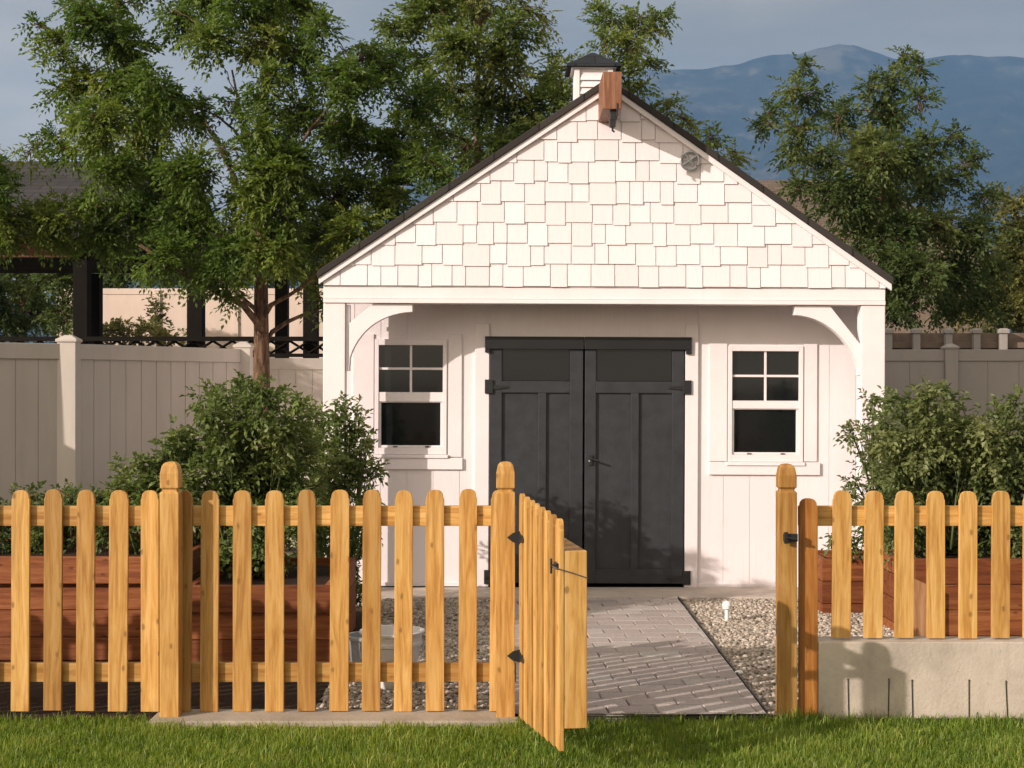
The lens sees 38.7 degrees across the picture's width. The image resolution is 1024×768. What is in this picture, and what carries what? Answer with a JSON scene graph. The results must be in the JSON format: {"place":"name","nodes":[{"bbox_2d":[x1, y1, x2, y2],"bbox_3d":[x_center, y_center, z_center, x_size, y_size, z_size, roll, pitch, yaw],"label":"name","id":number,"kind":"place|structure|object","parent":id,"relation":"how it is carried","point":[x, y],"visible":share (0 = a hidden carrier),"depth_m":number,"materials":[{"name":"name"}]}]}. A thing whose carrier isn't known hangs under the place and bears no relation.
{"place":"outdoors","nodes":[
{"label":"outdoors","id":0,"kind":"place"},
{"bbox_2d":[0,161,331,357],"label":"pavilion","id":1,"kind":"structure","parent":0,"point":[87,306],"depth_m":16.09,"materials":[{"name":"grey wood"}]},
{"bbox_2d":[0,611,361,719],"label":"garden soil","id":2,"kind":"structure","parent":0,"point":[134,696],"depth_m":7.37,"materials":[{"name":"brown soil"}]},
{"bbox_2d":[0,533,226,659],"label":"raised bed","id":3,"kind":"object","parent":2,"relation":"on","point":[69,605],"visible":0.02,"depth_m":8.30,"materials":[{"name":"wood"}]},
{"bbox_2d":[0,478,135,553],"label":"garden bush","id":4,"kind":"object","parent":3,"relation":"in","point":[69,536],"visible":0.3,"depth_m":8.94,"materials":[{"name":"green plant"}]},
{"bbox_2d":[96,414,215,553],"bbox_3d":[-2.229,0.714,9.006,0.926,1.065,0.918,0,0,0],"label":"garden bush","id":5,"kind":"object","parent":3,"relation":"in","point":[147,478],"visible":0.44,"depth_m":8.83,"materials":[{"name":"green plant"}]},
{"bbox_2d":[0,461,515,716],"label":"picket fence","id":6,"kind":"object","parent":2,"relation":"on","point":[166,671],"visible":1,"depth_m":6.99,"materials":[{"name":"brown wood"}]},
{"bbox_2d":[507,493,587,750],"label":"picket gate","id":7,"kind":"structure","parent":6,"relation":"attached to","point":[550,655],"depth_m":5.96,"materials":[{"name":"brown wood"}]},
{"bbox_2d":[192,557,355,661],"bbox_3d":[-1.419,1.353,8.785,0.812,0.455,1.330,0,0,0],"label":"raised bed","id":8,"kind":"object","parent":2,"relation":"on","point":[290,614],"visible":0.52,"depth_m":8.15,"materials":[{"name":"wood"}]},
{"bbox_2d":[174,369,340,579],"bbox_3d":[-1.622,0.616,8.876,1.120,1.425,1.040,0,0,0],"label":"garden bush","id":9,"kind":"object","parent":8,"relation":"in","point":[228,451],"visible":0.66,"depth_m":8.74,"materials":[{"name":"green plant"}]},
{"bbox_2d":[287,391,390,607],"bbox_3d":[-1.218,0.924,9.931,0.763,1.770,1.034,0,0,-26],"label":"garden bush","id":10,"kind":"object","parent":2,"relation":"on","point":[350,465],"visible":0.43,"depth_m":9.76,"materials":[{"name":"green plant"}]},
{"bbox_2d":[13,547,790,721],"bbox_3d":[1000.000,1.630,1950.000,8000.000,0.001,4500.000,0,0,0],"label":"ground","id":11,"kind":"structure","parent":0,"point":[287,551],"depth_m":14.09,"materials":[{"name":"brown soil"}]},
{"bbox_2d":[0,273,72,342],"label":"leafy tree","id":12,"kind":"object","parent":11,"relation":"on","point":[27,293],"visible":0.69,"depth_m":23.47,"materials":[{"name":"green plant"}]},
{"bbox_2d":[0,144,126,269],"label":"ash tree","id":13,"kind":"object","parent":11,"relation":"on","point":[47,222],"visible":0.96,"depth_m":13.00,"materials":[{"name":"green plant"}]},
{"bbox_2d":[0,335,253,549],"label":"vinyl fence","id":14,"kind":"object","parent":11,"relation":"on","point":[74,410],"visible":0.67,"depth_m":10.46,"materials":[{"name":"white plastic"}]},
{"bbox_2d":[103,315,186,346],"bbox_3d":[-6.415,-0.457,25.032,1.791,1.479,1.023,0,0,0],"label":"shrub","id":15,"kind":"object","parent":11,"relation":"on","point":[112,327],"visible":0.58,"depth_m":24.91,"materials":[{"name":"green plant"}]},
{"bbox_2d":[142,291,173,345],"bbox_3d":[-6.294,-0.541,25.944,0.577,2.243,0.816,0,0,0],"label":"shrub","id":16,"kind":"object","parent":11,"relation":"on","point":[156,304],"visible":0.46,"depth_m":25.82,"materials":[{"name":"green plant"}]},
{"bbox_2d":[57,288,323,357],"bbox_3d":[-4.024,-0.070,27.000,8.836,3.401,0.120,0,0,0],"label":"boundary fence","id":17,"kind":"object","parent":11,"relation":"on","point":[127,303],"visible":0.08,"depth_m":26.99,"materials":[{"name":"beige plastic"}]},
{"bbox_2d":[44,255,336,294],"bbox_3d":[-7.217,-1.138,36.034,9.876,5.441,3.391,0,0,0],"label":"leafy tree","id":18,"kind":"object","parent":11,"relation":"on","point":[107,281],"visible":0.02,"depth_m":36.02,"materials":[{"name":"green plant"}]},
{"bbox_2d":[0,0,467,547],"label":"ash tree","id":19,"kind":"object","parent":11,"relation":"on","point":[260,240],"visible":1,"depth_m":12.31,"materials":[{"name":"green plant"}]},
{"bbox_2d":[253,358,322,546],"bbox_3d":[-0.720,0.690,14.413,4.093,1.880,0.204,0,0,-12],"label":"vinyl fence","id":20,"kind":"object","parent":11,"relation":"on","point":[304,376],"visible":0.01,"depth_m":14.12,"materials":[{"name":"white plastic"}]},
{"bbox_2d":[149,709,517,726],"bbox_3d":[-0.835,1.602,6.930,1.730,0.056,0.260,0,0,0],"label":"kerb strip","id":21,"kind":"object","parent":11,"relation":"on","point":[354,717],"visible":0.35,"depth_m":6.87,"materials":[{"name":"concrete"}]},
{"bbox_2d":[369,0,581,182],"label":"ash tree","id":22,"kind":"object","parent":11,"relation":"on","point":[495,56],"visible":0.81,"depth_m":15.18,"materials":[{"name":"green plant"}]},
{"bbox_2d":[357,587,797,605],"bbox_3d":[0.675,1.595,10.922,4.250,0.070,0.525,0,0,0],"label":"shed apron","id":23,"kind":"object","parent":11,"relation":"on","point":[768,593],"visible":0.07,"depth_m":10.89,"materials":[{"name":"concrete"}]},
{"bbox_2d":[317,53,893,586],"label":"garden shed","id":24,"kind":"structure","parent":11,"relation":"on","point":[601,307],"depth_m":11.18,"materials":[{"name":"white paint"}]},
{"bbox_2d":[373,339,447,457],"bbox_3d":[-0.778,0.111,11.198,0.578,0.913,0.064,0,0,0],"label":"window","id":25,"kind":"structure","parent":24,"relation":"in","point":[411,374],"depth_m":11.21,"materials":[{"name":"white paint"}]},
{"bbox_2d":[484,349,582,583],"bbox_3d":[0.166,0.625,11.196,0.754,1.823,0.064,0,0,0],"label":"door","id":26,"kind":"structure","parent":24,"relation":"in","point":[536,395],"depth_m":11.19,"materials":[{"name":"grey paint"}]},
{"bbox_2d":[584,349,690,584],"bbox_3d":[0.966,0.628,11.175,0.815,1.823,0.107,0,0,0],"label":"door","id":27,"kind":"structure","parent":24,"relation":"in","point":[634,433],"depth_m":11.20,"materials":[{"name":"grey paint"}]},
{"bbox_2d":[726,346,804,465],"bbox_3d":[1.948,0.166,11.198,0.601,0.920,0.064,0,0,0],"label":"window","id":28,"kind":"structure","parent":24,"relation":"in","point":[766,429],"depth_m":11.21,"materials":[{"name":"white paint"}]},
{"bbox_2d":[575,0,757,175],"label":"ash tree","id":29,"kind":"object","parent":11,"relation":"on","point":[631,61],"visible":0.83,"depth_m":17.45,"materials":[{"name":"green plant"}]},
{"bbox_2d":[742,44,1023,332],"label":"ash tree","id":30,"kind":"object","parent":11,"relation":"on","point":[862,190],"visible":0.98,"depth_m":16.75,"materials":[{"name":"green plant"}]},
{"bbox_2d":[793,344,1023,540],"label":"vinyl fence","id":31,"kind":"object","parent":11,"relation":"on","point":[980,375],"visible":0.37,"depth_m":13.89,"materials":[{"name":"white plastic"}]},
{"bbox_2d":[885,328,1023,348],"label":"slat fence","id":32,"kind":"object","parent":11,"relation":"on","point":[974,338],"visible":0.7,"depth_m":15.36,"materials":[{"name":"beige plastic"}]},
{"bbox_2d":[926,181,1023,332],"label":"olive tree","id":33,"kind":"object","parent":11,"relation":"on","point":[1014,307],"visible":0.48,"depth_m":23.41,"materials":[{"name":"green plant"}]},
{"bbox_2d":[0,701,1023,767],"bbox_3d":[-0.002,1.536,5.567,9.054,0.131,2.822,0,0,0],"label":"grass","id":34,"kind":"structure","parent":0,"point":[281,745],"depth_m":6.38,"materials":[{"name":"green plant"}]},
{"bbox_2d":[0,44,1023,342],"bbox_3d":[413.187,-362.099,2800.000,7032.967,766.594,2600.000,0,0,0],"label":"mountains","id":35,"kind":"structure","parent":0,"point":[984,98],"depth_m":3008.07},
{"bbox_2d":[0,0,1023,299],"label":"sky","id":36,"kind":"structure","parent":0,"point":[715,33],"materials":[{"name":"blue"}]},
{"bbox_2d":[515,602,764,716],"bbox_3d":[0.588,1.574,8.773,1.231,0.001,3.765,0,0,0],"label":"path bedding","id":37,"kind":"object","parent":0,"point":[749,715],"visible":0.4,"depth_m":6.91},
{"bbox_2d":[515,597,765,721],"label":"path","id":38,"kind":"structure","parent":0,"point":[632,630],"depth_m":8.05,"materials":[{"name":"stone"}]},
{"bbox_2d":[316,597,1022,718],"bbox_3d":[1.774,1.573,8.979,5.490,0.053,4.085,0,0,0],"label":"gravel","id":39,"kind":"structure","parent":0,"point":[750,624],"depth_m":9.03,"materials":[{"name":"grey gravel"}]},
{"bbox_2d":[349,631,361,661],"bbox_3d":[-0.782,1.465,7.850,0.230,0.230,0.230,0,0,0],"label":"tub","id":40,"kind":"object","parent":39,"relation":"on","point":[355,638],"visible":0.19,"depth_m":7.77,"materials":[{"name":"metal"}]},
{"bbox_2d":[359,625,424,689],"bbox_3d":[-0.627,1.434,7.620,0.343,0.292,0.340,0,0,0],"label":"bucket","id":41,"kind":"object","parent":39,"relation":"on","point":[387,643],"visible":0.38,"depth_m":7.52,"materials":[{"name":"white plastic"}]},
{"bbox_2d":[678,597,767,715],"bbox_3d":[1.216,1.578,8.800,0.009,0.044,3.700,0,0,0],"label":"path edging","id":42,"kind":"object","parent":39,"relation":"on","point":[730,665],"visible":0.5,"depth_m":8.19,"materials":[{"name":"black plastic"}]},
{"bbox_2d":[722,601,731,620],"bbox_3d":[1.427,1.520,9.666,0.064,0.159,0.064,0,0,0],"label":"sprinkler riser","id":43,"kind":"object","parent":39,"relation":"on","point":[726,605],"visible":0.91,"depth_m":9.65,"materials":[{"name":"white plastic"}]},
{"bbox_2d":[818,550,863,612],"bbox_3d":[2.483,1.391,10.275,0.707,0.378,0.550,0,0,0],"label":"raised bed","id":44,"kind":"object","parent":39,"relation":"on","point":[825,578],"visible":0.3,"depth_m":10.00,"materials":[{"name":"wood"}]},
{"bbox_2d":[818,387,903,560],"bbox_3d":[2.460,0.783,10.168,0.657,1.530,0.805,0,0,0],"label":"garden bush","id":45,"kind":"object","parent":44,"relation":"in","point":[862,455],"visible":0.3,"depth_m":10.01,"materials":[{"name":"green plant"}]},
{"bbox_2d":[847,679,848,715],"bbox_3d":[1.599,1.505,6.922,0.010,0.210,0.007,0,0,0],"label":"garden stake","id":46,"kind":"object","parent":39,"relation":"on","point":[848,694],"visible":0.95,"depth_m":6.92,"materials":[{"name":"black plastic"}]},
{"bbox_2d":[888,679,889,715],"bbox_3d":[1.791,1.505,6.922,0.010,0.210,0.007,0,0,0],"label":"garden stake","id":47,"kind":"object","parent":39,"relation":"on","point":[888,695],"visible":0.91,"depth_m":6.92,"materials":[{"name":"black plastic"}]},
{"bbox_2d":[911,680,912,715],"bbox_3d":[1.903,1.507,6.922,0.010,0.206,0.007,0,0,0],"label":"garden stake","id":48,"kind":"object","parent":39,"relation":"on","point":[912,696],"visible":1,"depth_m":6.92,"materials":[{"name":"black plastic"}]},
{"bbox_2d":[817,636,1023,721],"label":"curb wall","id":49,"kind":"structure","parent":39,"relation":"on","point":[940,672],"depth_m":6.92,"materials":[{"name":"concrete"}]},
{"bbox_2d":[776,463,1023,716],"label":"picket fence","id":50,"kind":"object","parent":49,"relation":"on","point":[904,515],"visible":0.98,"depth_m":6.99,"materials":[{"name":"brown wood"}]},
{"bbox_2d":[883,542,1021,635],"bbox_3d":[3.492,1.316,9.170,2.216,0.528,1.060,0,0,0],"label":"raised bed","id":51,"kind":"object","parent":39,"relation":"on","point":[983,595],"visible":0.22,"depth_m":8.75,"materials":[{"name":"wood"}]},
{"bbox_2d":[857,370,1023,570],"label":"garden bush","id":52,"kind":"object","parent":51,"relation":"in","point":[949,452],"visible":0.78,"depth_m":9.06,"materials":[{"name":"green plant"}]},
{"bbox_2d":[968,680,969,720],"bbox_3d":[2.173,1.507,6.922,0.007,0.206,0.007,0,0,0],"label":"garden stake","id":53,"kind":"object","parent":39,"relation":"on","point":[968,698],"visible":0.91,"depth_m":6.92,"materials":[{"name":"black plastic"}]},
{"bbox_2d":[1005,681,1007,719],"bbox_3d":[2.352,1.510,6.922,0.014,0.201,0.007,0,0,0],"label":"garden stake","id":54,"kind":"object","parent":39,"relation":"on","point":[1006,697],"visible":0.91,"depth_m":6.92,"materials":[{"name":"black plastic"}]},
{"bbox_2d":[757,180,1006,332],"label":"house","id":55,"kind":"structure","parent":0,"point":[772,185],"depth_m":47.22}
]}

